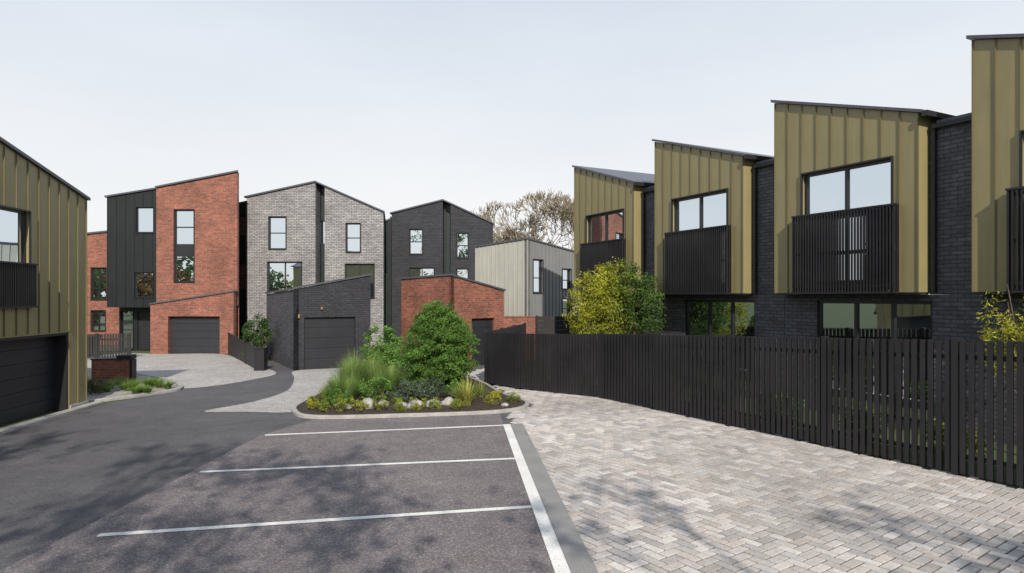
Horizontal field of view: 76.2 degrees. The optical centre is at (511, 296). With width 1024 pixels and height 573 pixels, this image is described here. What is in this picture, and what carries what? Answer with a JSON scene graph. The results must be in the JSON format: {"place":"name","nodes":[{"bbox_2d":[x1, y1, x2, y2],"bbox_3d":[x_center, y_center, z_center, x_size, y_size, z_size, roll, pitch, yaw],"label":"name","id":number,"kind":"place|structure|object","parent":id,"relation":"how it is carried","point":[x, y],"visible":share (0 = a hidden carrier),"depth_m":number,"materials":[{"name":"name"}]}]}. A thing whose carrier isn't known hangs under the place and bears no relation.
{"place":"outdoors","nodes":[
{"label":"outdoors","id":0,"kind":"place"},
{"bbox_2d":[87,353,275,387],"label":"concrete driveway","id":1,"kind":"structure","parent":0,"point":[196,370],"depth_m":28.06,"materials":[{"name":"grey concrete"}]},
{"bbox_2d":[87,333,130,357],"bbox_3d":[-20.601,2.460,32.405,3.012,1.280,0.120,0,0,-16],"label":"slatted fence","id":2,"kind":"object","parent":1,"relation":"on","point":[96,340],"visible":0.52,"depth_m":32.51,"materials":[{"name":"grey wood"}]},
{"bbox_2d":[228,332,254,366],"bbox_3d":[-13.021,2.510,31.402,0.120,1.180,9.130,0,0,-30],"label":"slatted fence","id":3,"kind":"object","parent":1,"relation":"on","point":[236,345],"visible":0.91,"depth_m":31.40,"materials":[{"name":"grey wood"}]},
{"bbox_2d":[253,347,268,370],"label":"letterbox pillar","id":4,"kind":"structure","parent":1,"relation":"on","point":[260,358],"depth_m":27.20,"materials":[{"name":"grey metal"}]},
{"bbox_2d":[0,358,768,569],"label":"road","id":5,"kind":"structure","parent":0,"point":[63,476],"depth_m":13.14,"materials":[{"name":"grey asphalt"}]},
{"bbox_2d":[0,401,103,433],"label":"footpath kerb","id":6,"kind":"structure","parent":5,"relation":"on","point":[42,419],"depth_m":16.52,"materials":[{"name":"concrete"}]},
{"bbox_2d":[241,311,272,356],"bbox_3d":[-11.925,1.916,30.484,1.470,2.502,1.462,0,0,-32],"label":"green shrub","id":7,"kind":"object","parent":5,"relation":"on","point":[259,341],"visible":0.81,"depth_m":30.34,"materials":[{"name":"green plant"}]},
{"bbox_2d":[0,413,554,572],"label":"parking bay","id":8,"kind":"object","parent":5,"relation":"on","point":[503,541],"visible":1,"depth_m":9.35,"materials":[{"name":"grey asphalt"}]},
{"bbox_2d":[97,424,570,572],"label":"parking markings","id":9,"kind":"object","parent":8,"relation":"on","point":[556,555],"visible":1,"depth_m":9.33,"materials":[{"name":"white paint"}]},
{"bbox_2d":[265,273,371,369],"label":"dark brick garage","id":10,"kind":"structure","parent":5,"relation":"on","point":[321,325],"depth_m":28.37,"materials":[{"name":"brick"}]},
{"bbox_2d":[304,317,354,368],"bbox_3d":[-7.922,1.990,28.313,2.200,2.220,0.086,0,0,-30],"label":"garage door","id":11,"kind":"structure","parent":10,"relation":"in","point":[326,339],"depth_m":28.24,"materials":[{"name":"grey metal"}]},
{"bbox_2d":[291,369,528,418],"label":"island kerb","id":12,"kind":"structure","parent":5,"relation":"on","point":[295,412],"depth_m":16.88,"materials":[{"name":"concrete"}]},
{"bbox_2d":[0,344,1023,487],"bbox_3d":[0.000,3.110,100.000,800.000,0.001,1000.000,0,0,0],"label":"ground","id":13,"kind":"structure","parent":0,"point":[104,403],"depth_m":15.95,"materials":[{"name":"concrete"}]},
{"bbox_2d":[0,136,90,425],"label":"olive townhouse","id":14,"kind":"structure","parent":13,"relation":"on","point":[43,289],"depth_m":16.75,"materials":[{"name":"olive painted steel cladding"},{"name":"dark steel"},{"name":"glass"}]},
{"bbox_2d":[0,210,22,262],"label":"window glass","id":15,"kind":"structure","parent":14,"relation":"in","point":[11,223],"depth_m":15.67,"materials":[{"name":"clear glass"}]},
{"bbox_2d":[0,205,30,262],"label":"window frames","id":16,"kind":"structure","parent":14,"relation":"in","point":[1,208],"depth_m":16.08,"materials":[{"name":"black metal"}]},
{"bbox_2d":[0,336,53,425],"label":"garage door","id":17,"kind":"structure","parent":14,"relation":"in","point":[26,365],"depth_m":16.56,"materials":[{"name":"black metal"}]},
{"bbox_2d":[87,230,118,344],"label":"brick townhouse","id":18,"kind":"structure","parent":13,"relation":"on","point":[102,318],"depth_m":42.00,"materials":[{"name":"red brick"}]},
{"bbox_2d":[90,267,106,330],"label":"window frames","id":19,"kind":"structure","parent":18,"relation":"in","point":[99,268],"depth_m":42.05,"materials":[{"name":"black metal"}]},
{"bbox_2d":[93,269,105,329],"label":"window glass","id":20,"kind":"structure","parent":18,"relation":"in","point":[95,271],"depth_m":42.11,"materials":[{"name":"glass"}]},
{"bbox_2d":[87,372,177,398],"bbox_3d":[-14.500,3.006,22.677,6.880,0.112,7.360,0,0,0],"label":"gravel bed","id":21,"kind":"object","parent":13,"relation":"on","point":[117,391],"visible":0.15,"depth_m":20.66,"materials":[{"name":"grey gravel"}]},
{"bbox_2d":[87,376,109,393],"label":"shrub","id":22,"kind":"object","parent":21,"relation":"on","point":[91,385],"visible":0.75,"depth_m":20.02,"materials":[{"name":"green plant"}]},
{"bbox_2d":[90,354,136,382],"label":"brick letterbox pier","id":23,"kind":"structure","parent":21,"relation":"on","point":[109,368],"depth_m":23.03,"materials":[{"name":"red brick"}]},
{"bbox_2d":[91,375,177,393],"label":"garden grass","id":24,"kind":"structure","parent":21,"relation":"on","point":[135,386],"depth_m":21.26,"materials":[{"name":"green plant"}]},
{"bbox_2d":[87,371,182,402],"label":"garden kerb","id":25,"kind":"structure","parent":13,"relation":"on","point":[179,387],"depth_m":20.54,"materials":[{"name":"concrete"}]},
{"bbox_2d":[104,170,238,353],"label":"brick townhouse","id":26,"kind":"structure","parent":13,"relation":"on","point":[173,268],"depth_m":35.80,"materials":[{"name":"red brick"}]},
{"bbox_2d":[120,206,194,349],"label":"window frames","id":27,"kind":"structure","parent":26,"relation":"in","point":[134,273],"depth_m":35.89,"materials":[{"name":"black metal"}]},
{"bbox_2d":[137,208,192,295],"bbox_3d":[-19.205,-2.465,36.173,3.583,5.008,0.239,0,0,11],"label":"window glass","id":28,"kind":"structure","parent":26,"relation":"in","point":[145,215],"depth_m":35.91,"materials":[{"name":"glass"}]},
{"bbox_2d":[138,245,193,348],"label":"entry door","id":29,"kind":"structure","parent":26,"relation":"in","point":[181,250],"depth_m":37.48,"materials":[{"name":"grey metal"}]},
{"bbox_2d":[171,316,219,353],"bbox_3d":[-17.175,2.080,35.557,2.790,2.040,0.086,0,0,0],"label":"garage door","id":30,"kind":"structure","parent":26,"relation":"in","point":[189,334],"depth_m":35.52,"materials":[{"name":"grey metal"}]},
{"bbox_2d":[205,368,342,412],"bbox_3d":[-7.362,3.087,23.121,3.376,0.001,11.468,0,0,0],"label":"concrete apron","id":31,"kind":"object","parent":13,"relation":"on","point":[306,383],"visible":0.56,"depth_m":20.39,"materials":[{"name":"grey concrete"}]},
{"bbox_2d":[239,181,385,347],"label":"grey brick townhouse","id":32,"kind":"structure","parent":13,"relation":"on","point":[308,233],"depth_m":38.00,"materials":[{"name":"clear brick"}]},
{"bbox_2d":[239,217,372,296],"bbox_3d":[-12.235,-1.000,38.625,8.428,7.598,1.030,0,0,0],"label":"window glass","id":33,"kind":"structure","parent":32,"relation":"in","point":[277,270],"depth_m":38.11,"materials":[{"name":"clear glass"}]},
{"bbox_2d":[239,216,374,298],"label":"window frames","id":34,"kind":"structure","parent":32,"relation":"in","point":[269,217],"depth_m":38.06,"materials":[{"name":"black metal"}]},
{"bbox_2d":[384,199,494,343],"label":"black brick townhouse","id":35,"kind":"structure","parent":13,"relation":"on","point":[440,236],"depth_m":42.00,"materials":[{"name":"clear brick"}]},
{"bbox_2d":[409,229,468,278],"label":"window frames","id":36,"kind":"structure","parent":35,"relation":"in","point":[410,241],"depth_m":42.07,"materials":[{"name":"black metal"}]},
{"bbox_2d":[411,230,467,277],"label":"window glass","id":37,"kind":"structure","parent":35,"relation":"in","point":[416,235],"depth_m":42.11,"materials":[{"name":"glass"}]},
{"bbox_2d":[400,273,505,364],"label":"brick garage","id":38,"kind":"structure","parent":13,"relation":"on","point":[479,305],"depth_m":29.32,"materials":[{"name":"brick"}]},
{"bbox_2d":[472,318,492,364],"bbox_3d":[-1.412,2.035,29.469,0.086,2.130,1.400,0,0,45],"label":"garage door","id":39,"kind":"structure","parent":38,"relation":"in","point":[479,325],"depth_m":29.41,"materials":[{"name":"grey metal"}]},
{"bbox_2d":[476,240,529,315],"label":"side walls","id":40,"kind":"structure","parent":13,"relation":"on","point":[491,264],"depth_m":33.81,"materials":[{"name":"grey metal"}]},
{"bbox_2d":[475,239,527,315],"bbox_3d":[-0.600,0.105,34.143,3.600,5.989,0.034,0,0,40],"label":"cladding","id":41,"kind":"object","parent":40,"relation":"attached to","point":[504,273],"visible":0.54,"depth_m":33.75,"materials":[{"name":"grey metal"}]},
{"bbox_2d":[474,237,573,251],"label":"roof","id":42,"kind":"structure","parent":40,"relation":"on","point":[524,239],"depth_m":34.22,"materials":[{"name":"metal"}]},
{"bbox_2d":[470,189,573,249],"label":"bare tree","id":43,"kind":"object","parent":13,"relation":"on","point":[565,209],"visible":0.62,"depth_m":62.57,"materials":[{"name":"plant"}]},
{"bbox_2d":[493,225,554,244],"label":"bare tree","id":44,"kind":"object","parent":13,"relation":"on","point":[522,235],"visible":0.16,"depth_m":64.97,"materials":[{"name":"plant"}]},
{"bbox_2d":[525,239,581,315],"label":"front walls","id":45,"kind":"structure","parent":13,"relation":"on","point":[546,279],"depth_m":34.35,"materials":[{"name":"grey metal"}]},
{"bbox_2d":[533,259,571,313],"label":"window frames","id":46,"kind":"structure","parent":45,"relation":"attached to","point":[540,260],"depth_m":33.98,"materials":[{"name":"black metal"}]},
{"bbox_2d":[534,261,568,314],"bbox_3d":[2.061,-0.400,34.708,0.030,2.998,3.348,0,0,40],"label":"window glass","id":47,"kind":"object","parent":46,"relation":"in","point":[537,274],"visible":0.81,"depth_m":33.93,"materials":[{"name":"glass"}]},
{"bbox_2d":[531,240,575,315],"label":"seams","id":48,"kind":"object","parent":45,"relation":"attached to","point":[549,279],"visible":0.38,"depth_m":34.83,"materials":[{"name":"grey metal"}]},
{"bbox_2d":[467,368,1023,572],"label":"block paving","id":49,"kind":"structure","parent":13,"relation":"on","point":[578,430],"depth_m":9.87,"materials":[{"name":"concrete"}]},
{"bbox_2d":[489,323,525,333],"bbox_3d":[-0.155,2.160,26.801,0.120,1.880,7.650,0,0,11],"label":"slatted fence","id":50,"kind":"object","parent":49,"relation":"on","point":[520,328],"visible":0.24,"depth_m":27.76,"materials":[{"name":"grey wood"}]},
{"bbox_2d":[511,423,598,572],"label":"paving band","id":51,"kind":"object","parent":49,"relation":"on","point":[576,554],"visible":1,"depth_m":9.33,"materials":[{"name":"grey concrete"}]},
{"bbox_2d":[484,331,1023,486],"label":"slatted fence","id":52,"kind":"object","parent":49,"relation":"on","point":[614,365],"visible":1,"depth_m":13.76,"materials":[{"name":"black wood"}]},
{"bbox_2d":[0,0,1023,294],"label":"sky","id":53,"kind":"structure","parent":0,"point":[389,106],"materials":[{"name":"white"}]},
{"bbox_2d":[540,361,1016,484],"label":"garden lawn","id":54,"kind":"structure","parent":0,"point":[995,466],"depth_m":13.57,"materials":[{"name":"green plant"}]},
{"bbox_2d":[504,316,535,333],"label":"brick garden wall","id":55,"kind":"structure","parent":54,"relation":"on","point":[529,321],"depth_m":31.40,"materials":[{"name":"red brick"}]},
{"bbox_2d":[536,315,580,360],"bbox_3d":[2.700,2.000,31.275,3.100,2.200,0.150,0,0,0],"label":"boundary fence","id":56,"kind":"object","parent":54,"relation":"on","point":[549,324],"visible":0.21,"depth_m":31.20,"materials":[{"name":"black wood"}]},
{"bbox_2d":[562,257,666,347],"bbox_3d":[3.564,0.860,22.432,3.756,4.489,2.762,0,0,0],"label":"golden maple tree","id":57,"kind":"object","parent":54,"relation":"on","point":[607,302],"visible":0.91,"depth_m":22.05,"materials":[{"name":"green plant"}]},
{"bbox_2d":[572,165,663,380],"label":"olive townhouse","id":58,"kind":"structure","parent":54,"relation":"on","point":[614,214],"depth_m":25.43,"materials":[{"name":"gold metal"}]},
{"bbox_2d":[590,212,621,241],"bbox_3d":[3.768,-1.825,25.876,0.030,2.948,2.468,0,0,-27],"label":"window glass","id":59,"kind":"structure","parent":58,"relation":"in","point":[614,221],"depth_m":25.83,"materials":[{"name":"clear glass"}]},
{"bbox_2d":[585,208,642,375],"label":"window frames","id":60,"kind":"structure","parent":58,"relation":"in","point":[621,210],"depth_m":25.85,"materials":[{"name":"black metal"}]},
{"bbox_2d":[701,378,714,410],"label":"garden shrub","id":61,"kind":"object","parent":54,"relation":"on","point":[701,394],"visible":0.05,"depth_m":17.08,"materials":[{"name":"green plant"}]},
{"bbox_2d":[652,139,784,400],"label":"olive townhouse","id":62,"kind":"structure","parent":54,"relation":"on","point":[714,240],"depth_m":20.58,"materials":[{"name":"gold metal"}]},
{"bbox_2d":[677,193,725,283],"bbox_3d":[6.173,-1.825,21.243,0.030,2.948,2.468,0,0,-27],"label":"window glass","id":63,"kind":"structure","parent":62,"relation":"in","point":[713,206],"depth_m":21.12,"materials":[{"name":"glass"}]},
{"bbox_2d":[671,188,754,394],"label":"window frames","id":64,"kind":"structure","parent":62,"relation":"in","point":[699,196],"depth_m":21.24,"materials":[{"name":"black metal"}]},
{"bbox_2d":[755,390,804,427],"bbox_3d":[6.294,2.661,15.395,1.223,0.908,1.311,0,0,31],"label":"garden shrub","id":65,"kind":"object","parent":54,"relation":"on","point":[781,407],"visible":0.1,"depth_m":15.20,"materials":[{"name":"green plant"}]},
{"bbox_2d":[839,402,880,443],"bbox_3d":[7.394,2.678,13.786,0.928,0.864,1.169,0,0,0],"label":"garden shrub","id":66,"kind":"object","parent":54,"relation":"on","point":[859,422],"visible":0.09,"depth_m":13.65,"materials":[{"name":"green plant"}]},
{"bbox_2d":[771,100,983,438],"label":"olive townhouse","id":67,"kind":"structure","parent":54,"relation":"on","point":[872,222],"depth_m":15.93,"materials":[{"name":"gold metal"}]},
{"bbox_2d":[808,162,890,280],"bbox_3d":[8.559,-1.825,16.645,0.030,2.948,2.468,0,0,-27],"label":"window glass","id":68,"kind":"structure","parent":67,"relation":"in","point":[868,185],"depth_m":16.48,"materials":[{"name":"glass"}]},
{"bbox_2d":[800,156,932,423],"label":"window frames","id":69,"kind":"structure","parent":67,"relation":"in","point":[893,303],"depth_m":16.56,"materials":[{"name":"black metal"}]},
{"bbox_2d":[918,416,994,462],"bbox_3d":[8.211,2.700,12.104,1.188,0.963,1.268,0,0,0],"label":"garden shrub","id":70,"kind":"object","parent":54,"relation":"on","point":[943,439],"visible":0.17,"depth_m":12.08,"materials":[{"name":"green plant"}]},
{"bbox_2d":[966,33,1023,445],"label":"olive townhouse","id":71,"kind":"structure","parent":54,"relation":"on","point":[997,161],"depth_m":13.54,"materials":[{"name":"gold metal"}]},
{"bbox_2d":[1019,130,1023,280],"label":"window frames","id":72,"kind":"structure","parent":71,"relation":"in","point":[1020,131],"depth_m":13.09,"materials":[{"name":"black metal"}]},
{"bbox_2d":[975,282,1023,396],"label":"golden shrub","id":73,"kind":"object","parent":54,"relation":"on","point":[1018,335],"visible":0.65,"depth_m":12.69,"materials":[{"name":"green plant"}]},
{"label":"island mulch edge","id":74,"kind":"object","parent":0,"visible":0},
{"bbox_2d":[297,370,524,414],"bbox_3d":[-2.793,2.971,21.740,6.400,0.148,10.240,0,0,0],"label":"mulch bed","id":75,"kind":"object","parent":74,"relation":"on","point":[477,404],"visible":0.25,"depth_m":17.70,"materials":[{"name":"brown soil"}]},
{"bbox_2d":[306,396,318,404],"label":"mounding plant","id":76,"kind":"object","parent":75,"relation":"on","point":[312,398],"visible":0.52,"depth_m":18.06,"materials":[{"name":"green plant"}]},
{"bbox_2d":[307,398,318,408],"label":"mounding plant","id":77,"kind":"object","parent":75,"relation":"on","point":[311,405],"visible":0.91,"depth_m":17.36,"materials":[{"name":"green plant"}]},
{"bbox_2d":[315,399,329,411],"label":"mounding plant","id":78,"kind":"object","parent":75,"relation":"on","point":[322,407],"visible":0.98,"depth_m":17.04,"materials":[{"name":"green plant"}]},
{"bbox_2d":[312,386,334,403],"bbox_3d":[-5.275,2.730,18.486,0.922,0.539,1.821,0,0,-19],"label":"spiky flax","id":79,"kind":"object","parent":75,"relation":"on","point":[322,394],"visible":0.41,"depth_m":18.01,"materials":[{"name":"green plant"}]},
{"bbox_2d":[321,385,353,403],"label":"shrub","id":80,"kind":"object","parent":75,"relation":"on","point":[334,399],"visible":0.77,"depth_m":17.78,"materials":[{"name":"green plant"}]},
{"bbox_2d":[331,397,349,411],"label":"mounding plant","id":81,"kind":"object","parent":75,"relation":"on","point":[343,404],"visible":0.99,"depth_m":17.07,"materials":[{"name":"green plant"}]},
{"bbox_2d":[334,393,350,404],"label":"mounding plant","id":82,"kind":"object","parent":75,"relation":"on","point":[338,396],"visible":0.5,"depth_m":17.59,"materials":[{"name":"green plant"}]},
{"bbox_2d":[350,398,369,410],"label":"mounding plant","id":83,"kind":"object","parent":75,"relation":"on","point":[362,403],"visible":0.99,"depth_m":17.04,"materials":[{"name":"green plant"}]},
{"bbox_2d":[318,347,414,398],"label":"feather grass","id":84,"kind":"object","parent":75,"relation":"on","point":[349,375],"depth_m":19.46,"materials":[{"name":"green plant"}]},
{"bbox_2d":[360,397,376,408],"bbox_3d":[-3.845,2.906,17.456,0.479,0.412,0.498,0,0,0],"label":"rock","id":85,"kind":"object","parent":75,"relation":"on","point":[368,400],"visible":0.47,"depth_m":17.29,"materials":[{"name":"white stone"}]},
{"bbox_2d":[358,375,392,400],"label":"shrub","id":86,"kind":"object","parent":75,"relation":"on","point":[365,389],"visible":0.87,"depth_m":18.54,"materials":[{"name":"green plant"}]},
{"bbox_2d":[371,395,388,411],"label":"mounding plant","id":87,"kind":"object","parent":75,"relation":"on","point":[384,404],"visible":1,"depth_m":17.08,"materials":[{"name":"green plant"}]},
{"bbox_2d":[358,324,407,365],"bbox_3d":[-4.924,2.091,25.182,1.929,2.108,1.974,0,0,0],"label":"green shrub","id":88,"kind":"object","parent":75,"relation":"on","point":[392,338],"visible":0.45,"depth_m":25.06,"materials":[{"name":"green plant"}]},
{"bbox_2d":[363,342,414,378],"bbox_3d":[-4.244,2.336,22.826,2.056,1.521,1.958,0,0,43],"label":"green shrub","id":89,"kind":"object","parent":75,"relation":"on","point":[389,353],"visible":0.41,"depth_m":22.56,"materials":[{"name":"green plant"}]},
{"bbox_2d":[392,397,403,403],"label":"mounding plant","id":90,"kind":"object","parent":75,"relation":"on","point":[395,400],"visible":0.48,"depth_m":17.77,"materials":[{"name":"green plant"}]},
{"bbox_2d":[392,398,406,411],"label":"mounding plant","id":91,"kind":"object","parent":75,"relation":"on","point":[399,407],"visible":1,"depth_m":17.18,"materials":[{"name":"green plant"}]},
{"bbox_2d":[384,379,427,402],"bbox_3d":[-2.999,2.709,18.475,1.221,0.759,1.220,0,0,-10],"label":"shrub","id":92,"kind":"object","parent":75,"relation":"on","point":[412,389],"visible":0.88,"depth_m":18.29,"materials":[{"name":"green plant"}]},
{"bbox_2d":[406,400,425,408],"bbox_3d":[-2.594,2.917,17.605,0.544,0.282,0.489,0,0,0],"label":"rock","id":93,"kind":"object","parent":75,"relation":"on","point":[410,404],"visible":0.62,"depth_m":17.45,"materials":[{"name":"white stone"}]},
{"bbox_2d":[409,397,427,411],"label":"mounding plant","id":94,"kind":"object","parent":75,"relation":"on","point":[417,408],"visible":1,"depth_m":17.22,"materials":[{"name":"green plant"}]},
{"bbox_2d":[415,374,449,400],"bbox_3d":[-2.338,2.658,18.881,1.071,0.825,1.075,0,0,43],"label":"shrub","id":95,"kind":"object","parent":75,"relation":"on","point":[432,391],"visible":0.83,"depth_m":18.72,"materials":[{"name":"green plant"}]},
{"bbox_2d":[425,399,441,406],"bbox_3d":[-2.140,2.947,17.760,0.525,0.297,0.395,0,0,26],"label":"rock","id":96,"kind":"object","parent":75,"relation":"on","point":[432,401],"visible":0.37,"depth_m":17.63,"materials":[{"name":"white stone"}]},
{"bbox_2d":[428,397,441,409],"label":"mounding plant","id":97,"kind":"object","parent":75,"relation":"on","point":[432,404],"visible":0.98,"depth_m":17.37,"materials":[{"name":"green plant"}]},
{"bbox_2d":[393,298,481,387],"bbox_3d":[-2.445,1.547,21.423,2.905,3.076,3.232,0,0,0],"label":"japanese maple tree","id":98,"kind":"object","parent":75,"relation":"on","point":[446,344],"visible":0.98,"depth_m":20.82,"materials":[{"name":"green plant"}]},
{"bbox_2d":[441,397,454,405],"bbox_3d":[-1.752,2.917,17.908,0.432,0.363,0.384,0,0,0],"label":"rock","id":99,"kind":"object","parent":75,"relation":"on","point":[445,401],"visible":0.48,"depth_m":17.77,"materials":[{"name":"white stone"}]},
{"bbox_2d":[449,398,462,409],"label":"mounding plant","id":100,"kind":"object","parent":75,"relation":"on","point":[455,403],"visible":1,"depth_m":17.34,"materials":[{"name":"green plant"}]},
{"bbox_2d":[440,378,477,399],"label":"shrub","id":101,"kind":"object","parent":75,"relation":"on","point":[455,396],"visible":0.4,"depth_m":18.73,"materials":[{"name":"green plant"}]},
{"bbox_2d":[444,376,485,405],"bbox_3d":[-1.245,2.572,17.909,1.266,0.855,1.214,0,0,29],"label":"spiky flax","id":102,"kind":"object","parent":75,"relation":"on","point":[465,396],"visible":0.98,"depth_m":17.83,"materials":[{"name":"green plant"}]},
{"bbox_2d":[473,382,494,396],"bbox_3d":[-0.865,2.705,19.188,0.808,0.591,0.792,0,0,31],"label":"spiky flax","id":103,"kind":"object","parent":75,"relation":"on","point":[481,394],"visible":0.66,"depth_m":19.13,"materials":[{"name":"green plant"}]},
{"bbox_2d":[483,392,501,404],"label":"mounding plant","id":104,"kind":"object","parent":75,"relation":"on","point":[491,402],"visible":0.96,"depth_m":18.06,"materials":[{"name":"green plant"}]},
{"bbox_2d":[490,388,502,398],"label":"mounding plant","id":105,"kind":"object","parent":75,"relation":"on","point":[500,393],"visible":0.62,"depth_m":18.95,"materials":[{"name":"green plant"}]},
{"bbox_2d":[506,391,520,402],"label":"mounding plant","id":106,"kind":"object","parent":75,"relation":"on","point":[514,397],"visible":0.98,"depth_m":18.53,"materials":[{"name":"green plant"}]}
]}

